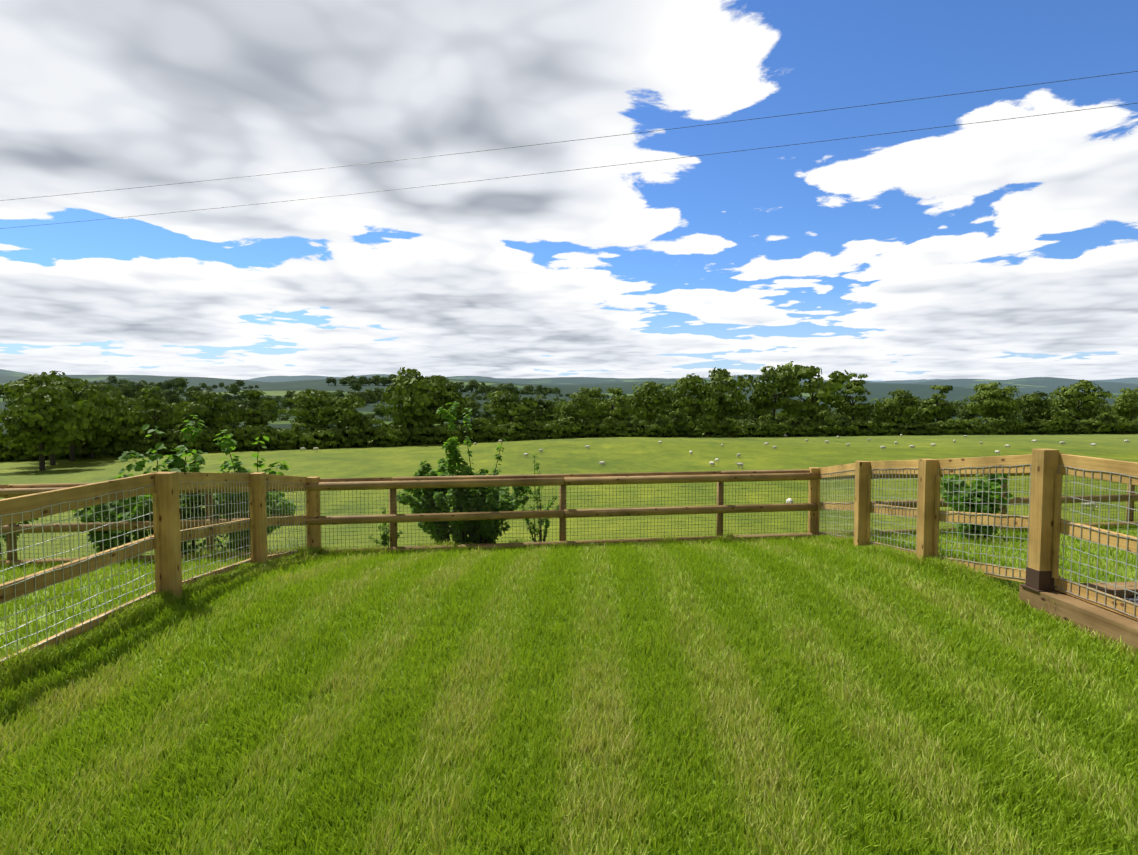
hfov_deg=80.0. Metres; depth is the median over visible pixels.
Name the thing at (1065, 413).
hedge bush
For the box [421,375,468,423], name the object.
hedge tree
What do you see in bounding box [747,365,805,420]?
hedge tree
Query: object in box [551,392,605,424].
hedge tree
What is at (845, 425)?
hedge bush
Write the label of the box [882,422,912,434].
hedge bush
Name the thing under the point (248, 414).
hedge tree
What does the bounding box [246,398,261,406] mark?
wood tree
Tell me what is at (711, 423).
hedge bush
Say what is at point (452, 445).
shrub
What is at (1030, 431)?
hedge bush
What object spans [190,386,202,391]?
wood tree
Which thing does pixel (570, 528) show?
wire mesh
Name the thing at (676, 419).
hedge bush
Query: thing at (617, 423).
hedge bush
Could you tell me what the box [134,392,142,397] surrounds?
wood tree
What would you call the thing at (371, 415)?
wood tree
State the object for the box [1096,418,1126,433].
hedge bush
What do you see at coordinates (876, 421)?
hedge bush
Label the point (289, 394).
wood tree
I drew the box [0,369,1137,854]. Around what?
ground
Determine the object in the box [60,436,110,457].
hedge bush
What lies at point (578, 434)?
hedge bush
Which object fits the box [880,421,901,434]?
hedge bush
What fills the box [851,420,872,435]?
hedge bush
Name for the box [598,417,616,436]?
hedge bush
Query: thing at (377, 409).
wood tree
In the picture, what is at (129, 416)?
hedge tree
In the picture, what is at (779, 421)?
hedge bush
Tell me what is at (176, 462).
shrub
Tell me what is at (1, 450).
hedge bush
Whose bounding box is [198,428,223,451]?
hedge bush
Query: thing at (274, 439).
hedge bush
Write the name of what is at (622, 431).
hedge bush
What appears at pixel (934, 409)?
hedge tree
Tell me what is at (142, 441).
hedge bush
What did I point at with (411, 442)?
hedge bush
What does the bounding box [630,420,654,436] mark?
hedge bush
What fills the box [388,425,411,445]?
hedge bush
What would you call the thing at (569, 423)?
hedge bush
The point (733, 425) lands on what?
hedge bush
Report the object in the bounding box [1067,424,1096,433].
hedge bush
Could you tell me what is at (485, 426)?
hedge bush
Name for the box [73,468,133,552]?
shrub
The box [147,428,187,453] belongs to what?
hedge bush
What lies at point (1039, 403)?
hedge tree
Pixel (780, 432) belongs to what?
hedge bush
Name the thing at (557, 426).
hedge bush
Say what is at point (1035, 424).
hedge bush
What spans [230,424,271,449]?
hedge bush
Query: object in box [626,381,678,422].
hedge tree
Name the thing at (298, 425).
hedge bush
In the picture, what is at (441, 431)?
hedge bush
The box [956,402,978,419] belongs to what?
wood tree
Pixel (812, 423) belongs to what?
hedge bush
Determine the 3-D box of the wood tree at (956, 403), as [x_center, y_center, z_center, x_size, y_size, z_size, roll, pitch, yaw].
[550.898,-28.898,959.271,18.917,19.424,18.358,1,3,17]
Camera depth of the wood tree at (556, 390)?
1200.05 m
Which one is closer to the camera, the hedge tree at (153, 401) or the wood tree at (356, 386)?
the hedge tree at (153, 401)
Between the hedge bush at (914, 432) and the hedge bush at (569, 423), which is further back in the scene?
the hedge bush at (914, 432)
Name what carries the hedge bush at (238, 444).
on the ground at (618, 455)
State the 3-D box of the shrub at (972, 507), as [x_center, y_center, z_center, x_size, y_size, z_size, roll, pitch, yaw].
[5.252,0.973,8.992,1.341,1.226,0.757,-1,3,-26]
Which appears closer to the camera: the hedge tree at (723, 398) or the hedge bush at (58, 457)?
the hedge bush at (58, 457)
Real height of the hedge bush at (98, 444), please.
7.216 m
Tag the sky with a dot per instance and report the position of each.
(1001, 249)
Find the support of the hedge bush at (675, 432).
on the ground at (618, 455)
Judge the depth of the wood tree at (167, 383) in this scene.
1099.72 m
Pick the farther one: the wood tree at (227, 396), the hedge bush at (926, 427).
the wood tree at (227, 396)
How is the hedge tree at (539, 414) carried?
on the ground at (618, 455)
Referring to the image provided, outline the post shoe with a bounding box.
[1020,567,1059,591]
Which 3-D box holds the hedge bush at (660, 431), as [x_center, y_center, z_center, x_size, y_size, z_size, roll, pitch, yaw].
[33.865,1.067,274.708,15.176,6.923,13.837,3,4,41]
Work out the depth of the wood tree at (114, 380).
1318.88 m
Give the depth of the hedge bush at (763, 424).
277.84 m
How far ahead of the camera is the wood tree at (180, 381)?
1120.02 m
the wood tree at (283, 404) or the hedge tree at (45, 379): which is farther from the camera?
the wood tree at (283, 404)
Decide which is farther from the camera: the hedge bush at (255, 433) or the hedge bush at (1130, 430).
the hedge bush at (1130, 430)
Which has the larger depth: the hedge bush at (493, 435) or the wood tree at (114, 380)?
the wood tree at (114, 380)
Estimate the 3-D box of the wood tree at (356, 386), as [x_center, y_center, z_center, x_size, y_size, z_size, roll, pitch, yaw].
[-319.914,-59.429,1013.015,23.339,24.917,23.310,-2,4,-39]
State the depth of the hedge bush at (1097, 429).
290.00 m
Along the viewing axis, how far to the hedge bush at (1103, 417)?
290.25 m
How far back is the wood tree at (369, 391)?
878.10 m
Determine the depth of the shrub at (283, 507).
9.36 m
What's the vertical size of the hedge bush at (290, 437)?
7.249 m
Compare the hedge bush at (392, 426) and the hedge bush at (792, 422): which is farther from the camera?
the hedge bush at (792, 422)
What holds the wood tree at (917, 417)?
on the ground at (618, 455)
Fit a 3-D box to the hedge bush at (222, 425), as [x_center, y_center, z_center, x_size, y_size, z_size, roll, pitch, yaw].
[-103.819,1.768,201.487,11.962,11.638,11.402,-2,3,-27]
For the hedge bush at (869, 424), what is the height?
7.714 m
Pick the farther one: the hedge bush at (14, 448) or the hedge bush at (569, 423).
the hedge bush at (569, 423)
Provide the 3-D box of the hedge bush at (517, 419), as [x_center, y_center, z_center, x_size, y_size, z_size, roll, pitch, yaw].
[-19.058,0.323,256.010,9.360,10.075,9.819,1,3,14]
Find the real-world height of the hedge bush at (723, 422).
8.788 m
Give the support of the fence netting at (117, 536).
attached to the fence at (169, 536)
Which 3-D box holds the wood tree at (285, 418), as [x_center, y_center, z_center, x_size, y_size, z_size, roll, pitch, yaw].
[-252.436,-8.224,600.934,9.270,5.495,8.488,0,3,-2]
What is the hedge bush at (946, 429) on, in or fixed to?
on the ground at (618, 455)
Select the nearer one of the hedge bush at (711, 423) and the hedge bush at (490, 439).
the hedge bush at (490, 439)
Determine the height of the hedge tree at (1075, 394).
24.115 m
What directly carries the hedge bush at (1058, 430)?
on the ground at (618, 455)
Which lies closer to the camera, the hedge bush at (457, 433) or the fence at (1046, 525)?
the fence at (1046, 525)
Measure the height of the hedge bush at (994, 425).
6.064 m
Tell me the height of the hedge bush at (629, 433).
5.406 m
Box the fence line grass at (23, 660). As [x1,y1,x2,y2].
[0,517,1137,689]
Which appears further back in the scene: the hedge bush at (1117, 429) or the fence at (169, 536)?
the hedge bush at (1117, 429)
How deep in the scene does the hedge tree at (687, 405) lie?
281.81 m
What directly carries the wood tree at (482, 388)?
on the ground at (618, 455)
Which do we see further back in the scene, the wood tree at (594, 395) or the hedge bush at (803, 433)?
the wood tree at (594, 395)
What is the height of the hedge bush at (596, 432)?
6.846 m
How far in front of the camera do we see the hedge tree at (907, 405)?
288.71 m
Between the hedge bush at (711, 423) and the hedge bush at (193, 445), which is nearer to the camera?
the hedge bush at (193, 445)
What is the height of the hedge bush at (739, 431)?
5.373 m
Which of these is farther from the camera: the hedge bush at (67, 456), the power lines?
the hedge bush at (67, 456)
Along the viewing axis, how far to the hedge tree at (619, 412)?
280.06 m
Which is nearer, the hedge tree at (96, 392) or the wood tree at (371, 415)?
the hedge tree at (96, 392)
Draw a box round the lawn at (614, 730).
[0,526,1137,854]
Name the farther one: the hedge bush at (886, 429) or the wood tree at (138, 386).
the wood tree at (138, 386)
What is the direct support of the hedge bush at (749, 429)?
on the ground at (618, 455)
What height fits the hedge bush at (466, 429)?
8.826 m
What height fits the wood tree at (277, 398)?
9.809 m
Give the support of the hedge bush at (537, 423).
on the ground at (618, 455)
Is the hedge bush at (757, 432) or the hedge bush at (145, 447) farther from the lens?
the hedge bush at (757, 432)
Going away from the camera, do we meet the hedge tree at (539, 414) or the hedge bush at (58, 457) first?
the hedge bush at (58, 457)
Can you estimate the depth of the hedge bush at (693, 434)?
274.17 m
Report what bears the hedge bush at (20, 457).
on the ground at (618, 455)
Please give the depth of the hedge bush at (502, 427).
250.34 m
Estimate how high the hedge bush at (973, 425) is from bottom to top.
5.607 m
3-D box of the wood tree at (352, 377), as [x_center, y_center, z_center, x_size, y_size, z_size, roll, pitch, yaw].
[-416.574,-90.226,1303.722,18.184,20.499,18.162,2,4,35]
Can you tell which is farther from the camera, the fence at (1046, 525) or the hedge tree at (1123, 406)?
the hedge tree at (1123, 406)
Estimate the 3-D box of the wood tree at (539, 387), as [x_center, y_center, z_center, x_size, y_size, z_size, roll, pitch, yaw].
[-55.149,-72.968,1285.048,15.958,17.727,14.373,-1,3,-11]
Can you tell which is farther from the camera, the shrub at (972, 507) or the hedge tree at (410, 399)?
the hedge tree at (410, 399)
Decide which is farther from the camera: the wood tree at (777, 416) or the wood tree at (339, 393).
the wood tree at (339, 393)
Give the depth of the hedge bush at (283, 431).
207.04 m
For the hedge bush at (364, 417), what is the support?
on the ground at (618, 455)
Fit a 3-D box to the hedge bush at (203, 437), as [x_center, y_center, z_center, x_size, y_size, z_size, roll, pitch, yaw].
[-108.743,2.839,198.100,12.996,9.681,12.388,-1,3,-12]
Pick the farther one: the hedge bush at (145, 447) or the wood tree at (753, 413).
the wood tree at (753, 413)
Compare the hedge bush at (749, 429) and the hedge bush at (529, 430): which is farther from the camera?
the hedge bush at (749, 429)
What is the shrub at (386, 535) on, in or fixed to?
on the ground at (618, 455)
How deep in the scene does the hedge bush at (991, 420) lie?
287.49 m
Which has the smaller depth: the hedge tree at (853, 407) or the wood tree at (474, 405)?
the hedge tree at (853, 407)
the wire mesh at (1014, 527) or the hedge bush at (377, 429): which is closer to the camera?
the wire mesh at (1014, 527)
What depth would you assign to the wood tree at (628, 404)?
336.23 m
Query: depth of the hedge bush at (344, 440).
216.88 m
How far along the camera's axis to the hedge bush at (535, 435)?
256.10 m
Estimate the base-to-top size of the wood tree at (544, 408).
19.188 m
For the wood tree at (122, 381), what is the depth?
1179.32 m
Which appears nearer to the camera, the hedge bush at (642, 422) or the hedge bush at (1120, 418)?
the hedge bush at (642, 422)
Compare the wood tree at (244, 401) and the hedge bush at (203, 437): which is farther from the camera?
the wood tree at (244, 401)
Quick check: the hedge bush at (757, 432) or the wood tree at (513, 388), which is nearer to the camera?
the hedge bush at (757, 432)
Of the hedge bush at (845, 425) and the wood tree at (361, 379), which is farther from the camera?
the wood tree at (361, 379)
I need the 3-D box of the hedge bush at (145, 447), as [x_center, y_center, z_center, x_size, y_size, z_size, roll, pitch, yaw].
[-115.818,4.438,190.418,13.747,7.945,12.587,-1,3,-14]
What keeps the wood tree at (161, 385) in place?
on the ground at (618, 455)
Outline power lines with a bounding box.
[0,71,1137,228]
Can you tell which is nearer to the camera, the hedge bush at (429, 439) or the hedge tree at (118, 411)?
the hedge tree at (118, 411)
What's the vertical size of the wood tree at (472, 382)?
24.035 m
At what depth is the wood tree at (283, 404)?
717.05 m
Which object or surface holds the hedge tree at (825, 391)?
on the ground at (618, 455)
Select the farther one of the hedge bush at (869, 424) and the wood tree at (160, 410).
the wood tree at (160, 410)
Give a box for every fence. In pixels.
[0,472,320,666]
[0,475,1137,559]
[808,449,1137,620]
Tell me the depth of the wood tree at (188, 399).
386.37 m
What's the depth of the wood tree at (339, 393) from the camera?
854.03 m
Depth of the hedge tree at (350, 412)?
223.72 m
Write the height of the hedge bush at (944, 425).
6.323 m
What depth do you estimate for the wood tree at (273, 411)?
596.79 m
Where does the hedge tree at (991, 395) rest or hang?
on the ground at (618, 455)
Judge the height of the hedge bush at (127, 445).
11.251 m
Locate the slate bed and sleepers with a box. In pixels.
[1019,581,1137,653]
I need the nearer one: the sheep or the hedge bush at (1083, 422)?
the sheep
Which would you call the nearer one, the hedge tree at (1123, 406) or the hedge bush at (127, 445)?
the hedge bush at (127, 445)
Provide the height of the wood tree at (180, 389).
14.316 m
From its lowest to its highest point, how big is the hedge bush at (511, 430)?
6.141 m
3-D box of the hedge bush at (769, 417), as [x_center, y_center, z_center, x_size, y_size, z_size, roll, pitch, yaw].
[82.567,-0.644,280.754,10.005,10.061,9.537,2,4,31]
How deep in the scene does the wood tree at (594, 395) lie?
341.32 m
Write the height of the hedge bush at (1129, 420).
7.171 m
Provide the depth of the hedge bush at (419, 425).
235.55 m
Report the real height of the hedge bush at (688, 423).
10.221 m
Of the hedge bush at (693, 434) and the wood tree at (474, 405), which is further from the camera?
the wood tree at (474, 405)
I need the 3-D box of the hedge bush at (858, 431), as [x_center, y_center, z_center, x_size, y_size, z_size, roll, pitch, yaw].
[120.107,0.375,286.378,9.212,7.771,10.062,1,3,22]
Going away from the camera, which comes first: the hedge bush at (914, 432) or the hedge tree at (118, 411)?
the hedge tree at (118, 411)
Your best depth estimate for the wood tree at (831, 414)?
419.51 m
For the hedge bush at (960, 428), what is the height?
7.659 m
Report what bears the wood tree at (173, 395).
on the ground at (618, 455)
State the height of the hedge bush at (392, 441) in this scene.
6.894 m
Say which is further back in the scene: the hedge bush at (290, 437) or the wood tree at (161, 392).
the wood tree at (161, 392)
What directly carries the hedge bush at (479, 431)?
on the ground at (618, 455)
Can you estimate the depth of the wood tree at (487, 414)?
528.76 m
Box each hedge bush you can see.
[0,432,6,459]
[0,437,37,460]
[0,444,26,460]
[23,437,47,459]
[31,443,69,459]
[47,443,85,459]
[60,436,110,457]
[75,435,116,457]
[100,435,136,456]
[111,419,143,455]
[127,435,165,455]
[134,430,181,454]
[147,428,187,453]
[154,429,207,453]
[177,421,217,446]
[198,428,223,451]
[202,416,241,449]
[217,436,250,450]
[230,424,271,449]
[238,425,276,449]
[250,428,294,449]
[264,428,297,449]
[278,429,305,448]
[289,421,320,447]
[292,430,336,448]
[314,428,340,448]
[320,427,345,447]
[325,426,365,447]
[345,431,365,446]
[352,415,376,445]
[358,418,397,446]
[369,429,409,446]
[374,422,414,445]
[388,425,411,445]
[398,424,422,444]
[408,420,430,444]
[414,427,440,444]
[420,423,455,443]
[447,426,466,442]
[454,422,482,442]
[461,422,485,441]
[469,418,496,442]
[475,423,504,441]
[485,431,508,441]
[493,427,517,440]
[494,422,525,440]
[506,415,528,439]
[516,423,537,439]
[517,424,551,439]
[529,420,551,437]
[538,427,562,438]
[546,421,569,438]
[550,419,580,437]
[557,416,587,435]
[567,427,587,437]
[574,419,596,437]
[582,423,600,436]
[584,422,614,436]
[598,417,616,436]
[601,418,626,436]
[611,426,642,436]
[612,420,630,436]
[626,421,643,436]
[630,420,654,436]
[639,422,668,436]
[651,413,673,436]
[661,410,692,436]
[662,423,686,436]
[674,415,693,436]
[679,426,703,436]
[687,419,709,436]
[694,414,723,436]
[705,424,728,436]
[706,419,733,436]
[722,417,741,436]
[723,426,748,436]
[731,421,752,436]
[737,422,764,436]
[744,420,773,436]
[754,414,777,436]
[766,423,790,436]
[774,420,788,434]
[781,416,800,436]
[785,423,813,435]
[794,416,815,435]
[802,421,816,435]
[808,425,835,435]
[810,410,836,435]
[821,419,846,435]
[838,419,858,435]
[848,419,862,435]
[851,419,880,435]
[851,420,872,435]
[861,418,886,435]
[870,422,896,435]
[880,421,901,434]
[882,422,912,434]
[895,423,920,434]
[901,422,926,434]
[908,421,928,434]
[915,422,939,434]
[922,423,944,434]
[932,422,954,434]
[936,421,961,434]
[939,418,970,434]
[949,421,974,434]
[956,419,985,434]
[964,423,986,433]
[973,417,1002,434]
[984,419,1017,434]
[985,423,1002,434]
[995,414,1024,433]
[1005,418,1026,433]
[1016,422,1038,433]
[1022,421,1045,433]
[1030,419,1057,433]
[1038,410,1069,433]
[1038,422,1066,433]
[1051,409,1075,433]
[1061,420,1079,433]
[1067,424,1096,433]
[1073,419,1095,433]
[1077,420,1109,433]
[1085,410,1119,433]
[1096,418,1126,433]
[1106,414,1131,433]
[1117,419,1137,433]
[1122,418,1137,433]
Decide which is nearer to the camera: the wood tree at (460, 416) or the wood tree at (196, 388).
the wood tree at (460, 416)
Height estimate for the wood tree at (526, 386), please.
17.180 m
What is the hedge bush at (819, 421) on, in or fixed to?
on the ground at (618, 455)
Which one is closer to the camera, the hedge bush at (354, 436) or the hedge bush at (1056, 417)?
the hedge bush at (354, 436)
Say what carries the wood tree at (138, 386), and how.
on the ground at (618, 455)
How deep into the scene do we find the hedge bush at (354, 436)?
221.46 m
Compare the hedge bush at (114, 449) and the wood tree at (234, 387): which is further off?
the wood tree at (234, 387)
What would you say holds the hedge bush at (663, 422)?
on the ground at (618, 455)
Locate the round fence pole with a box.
[0,469,1137,566]
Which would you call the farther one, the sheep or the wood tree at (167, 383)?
the wood tree at (167, 383)
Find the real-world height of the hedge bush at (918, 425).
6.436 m
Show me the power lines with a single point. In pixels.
(617, 135)
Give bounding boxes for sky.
[0,0,1137,380]
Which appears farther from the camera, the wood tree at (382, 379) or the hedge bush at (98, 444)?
the wood tree at (382, 379)
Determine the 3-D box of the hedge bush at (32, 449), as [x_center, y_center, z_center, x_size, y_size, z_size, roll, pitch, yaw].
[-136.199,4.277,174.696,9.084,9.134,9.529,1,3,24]
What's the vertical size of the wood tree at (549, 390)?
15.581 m
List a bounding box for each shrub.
[0,518,38,557]
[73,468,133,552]
[117,414,221,553]
[191,429,295,552]
[369,507,402,546]
[397,401,532,544]
[518,453,558,541]
[940,454,1013,540]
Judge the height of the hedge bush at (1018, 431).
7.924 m
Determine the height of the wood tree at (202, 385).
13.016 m
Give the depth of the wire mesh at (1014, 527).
5.75 m
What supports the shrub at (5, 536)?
on the ground at (618, 455)
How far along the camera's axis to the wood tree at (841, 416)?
420.07 m
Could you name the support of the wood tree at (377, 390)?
on the ground at (618, 455)
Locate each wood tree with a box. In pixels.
[106,375,118,383]
[117,379,130,386]
[120,384,132,394]
[121,398,142,411]
[127,381,134,387]
[132,382,143,391]
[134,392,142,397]
[145,402,179,422]
[154,382,166,389]
[155,389,169,401]
[162,380,173,388]
[162,389,180,402]
[173,377,188,386]
[176,386,184,393]
[178,391,209,417]
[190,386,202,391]
[199,383,206,387]
[223,391,232,403]
[226,383,240,399]
[235,379,244,386]
[240,396,257,404]
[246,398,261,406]
[265,405,279,414]
[274,395,282,401]
[278,415,289,420]
[279,399,289,407]
[282,390,296,408]
[331,390,344,396]
[346,379,361,393]
[347,375,356,382]
[356,392,366,399]
[357,376,363,385]
[364,388,374,398]
[366,413,374,418]
[371,403,388,419]
[374,387,383,395]
[377,377,386,385]
[453,401,467,421]
[464,399,480,421]
[467,379,479,388]
[478,384,487,394]
[481,404,490,417]
[482,389,523,416]
[508,385,516,392]
[523,385,530,390]
[536,385,543,391]
[540,400,553,416]
[546,387,553,393]
[552,387,560,393]
[552,396,559,405]
[572,387,608,419]
[600,395,632,418]
[625,413,633,422]
[748,403,762,421]
[775,411,785,420]
[808,405,835,420]
[832,412,847,420]
[906,404,935,422]
[953,400,964,406]
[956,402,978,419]
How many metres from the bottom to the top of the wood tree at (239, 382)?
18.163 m
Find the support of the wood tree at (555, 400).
on the ground at (618, 455)
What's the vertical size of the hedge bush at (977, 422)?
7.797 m
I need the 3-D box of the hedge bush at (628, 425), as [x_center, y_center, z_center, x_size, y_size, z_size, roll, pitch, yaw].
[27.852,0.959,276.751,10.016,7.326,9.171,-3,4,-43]
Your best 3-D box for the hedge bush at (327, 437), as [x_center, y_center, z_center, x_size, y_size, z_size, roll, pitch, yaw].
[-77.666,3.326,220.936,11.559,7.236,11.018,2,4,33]
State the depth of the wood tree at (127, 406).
526.07 m
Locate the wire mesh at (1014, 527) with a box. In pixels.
[819,464,1137,617]
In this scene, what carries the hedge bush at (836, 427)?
on the ground at (618, 455)
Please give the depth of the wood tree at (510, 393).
347.49 m
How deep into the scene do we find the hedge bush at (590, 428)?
268.15 m
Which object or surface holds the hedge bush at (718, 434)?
on the ground at (618, 455)
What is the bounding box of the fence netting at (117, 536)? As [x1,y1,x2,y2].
[0,481,306,660]
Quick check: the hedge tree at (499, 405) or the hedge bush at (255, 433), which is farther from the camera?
the hedge tree at (499, 405)
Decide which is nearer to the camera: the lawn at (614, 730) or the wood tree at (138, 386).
the lawn at (614, 730)
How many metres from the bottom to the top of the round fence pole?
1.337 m
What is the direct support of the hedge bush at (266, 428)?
on the ground at (618, 455)
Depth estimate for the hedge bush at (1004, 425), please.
288.77 m
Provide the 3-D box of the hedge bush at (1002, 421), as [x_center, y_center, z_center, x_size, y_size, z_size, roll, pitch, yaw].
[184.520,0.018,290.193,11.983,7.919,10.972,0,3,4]
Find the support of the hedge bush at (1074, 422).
on the ground at (618, 455)
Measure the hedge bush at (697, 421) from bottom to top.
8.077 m
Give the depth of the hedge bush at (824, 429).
280.39 m
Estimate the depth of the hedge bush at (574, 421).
266.15 m
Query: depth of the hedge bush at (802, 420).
281.11 m
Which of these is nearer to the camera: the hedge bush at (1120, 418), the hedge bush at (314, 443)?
the hedge bush at (314, 443)
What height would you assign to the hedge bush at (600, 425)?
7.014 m
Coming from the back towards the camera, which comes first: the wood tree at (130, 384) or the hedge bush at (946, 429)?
the wood tree at (130, 384)
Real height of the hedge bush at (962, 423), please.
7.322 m
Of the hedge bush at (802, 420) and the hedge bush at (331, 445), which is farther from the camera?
the hedge bush at (802, 420)
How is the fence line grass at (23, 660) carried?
on the ground at (618, 455)
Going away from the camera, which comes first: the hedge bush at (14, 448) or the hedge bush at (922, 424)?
the hedge bush at (14, 448)
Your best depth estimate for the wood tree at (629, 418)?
471.02 m
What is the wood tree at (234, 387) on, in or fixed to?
on the ground at (618, 455)
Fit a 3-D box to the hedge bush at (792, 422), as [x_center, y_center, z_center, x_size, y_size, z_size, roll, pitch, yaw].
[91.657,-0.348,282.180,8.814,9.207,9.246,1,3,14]
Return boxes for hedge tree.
[0,370,105,464]
[0,379,93,470]
[10,374,121,460]
[81,388,126,458]
[88,394,152,445]
[130,386,176,434]
[166,390,241,432]
[234,389,279,427]
[278,388,337,429]
[325,393,366,436]
[380,367,453,427]
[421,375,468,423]
[486,390,537,426]
[529,395,556,421]
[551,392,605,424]
[596,388,632,434]
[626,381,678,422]
[661,373,720,422]
[695,367,756,419]
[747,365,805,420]
[775,361,854,421]
[834,373,873,419]
[868,389,924,426]
[919,384,957,421]
[961,381,1025,418]
[1015,391,1059,427]
[1046,379,1115,419]
[1111,387,1137,418]
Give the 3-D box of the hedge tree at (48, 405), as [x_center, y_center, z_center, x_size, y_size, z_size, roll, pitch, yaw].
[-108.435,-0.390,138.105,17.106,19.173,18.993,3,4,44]
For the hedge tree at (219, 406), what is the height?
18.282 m
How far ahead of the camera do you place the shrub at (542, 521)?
10.05 m
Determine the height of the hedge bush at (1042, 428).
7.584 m
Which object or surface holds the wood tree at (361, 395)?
on the ground at (618, 455)
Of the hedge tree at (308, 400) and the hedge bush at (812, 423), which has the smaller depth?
the hedge tree at (308, 400)
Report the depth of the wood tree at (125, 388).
861.27 m
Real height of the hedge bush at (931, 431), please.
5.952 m
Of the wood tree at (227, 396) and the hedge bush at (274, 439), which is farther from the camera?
the wood tree at (227, 396)
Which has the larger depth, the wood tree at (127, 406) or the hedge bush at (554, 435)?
the wood tree at (127, 406)

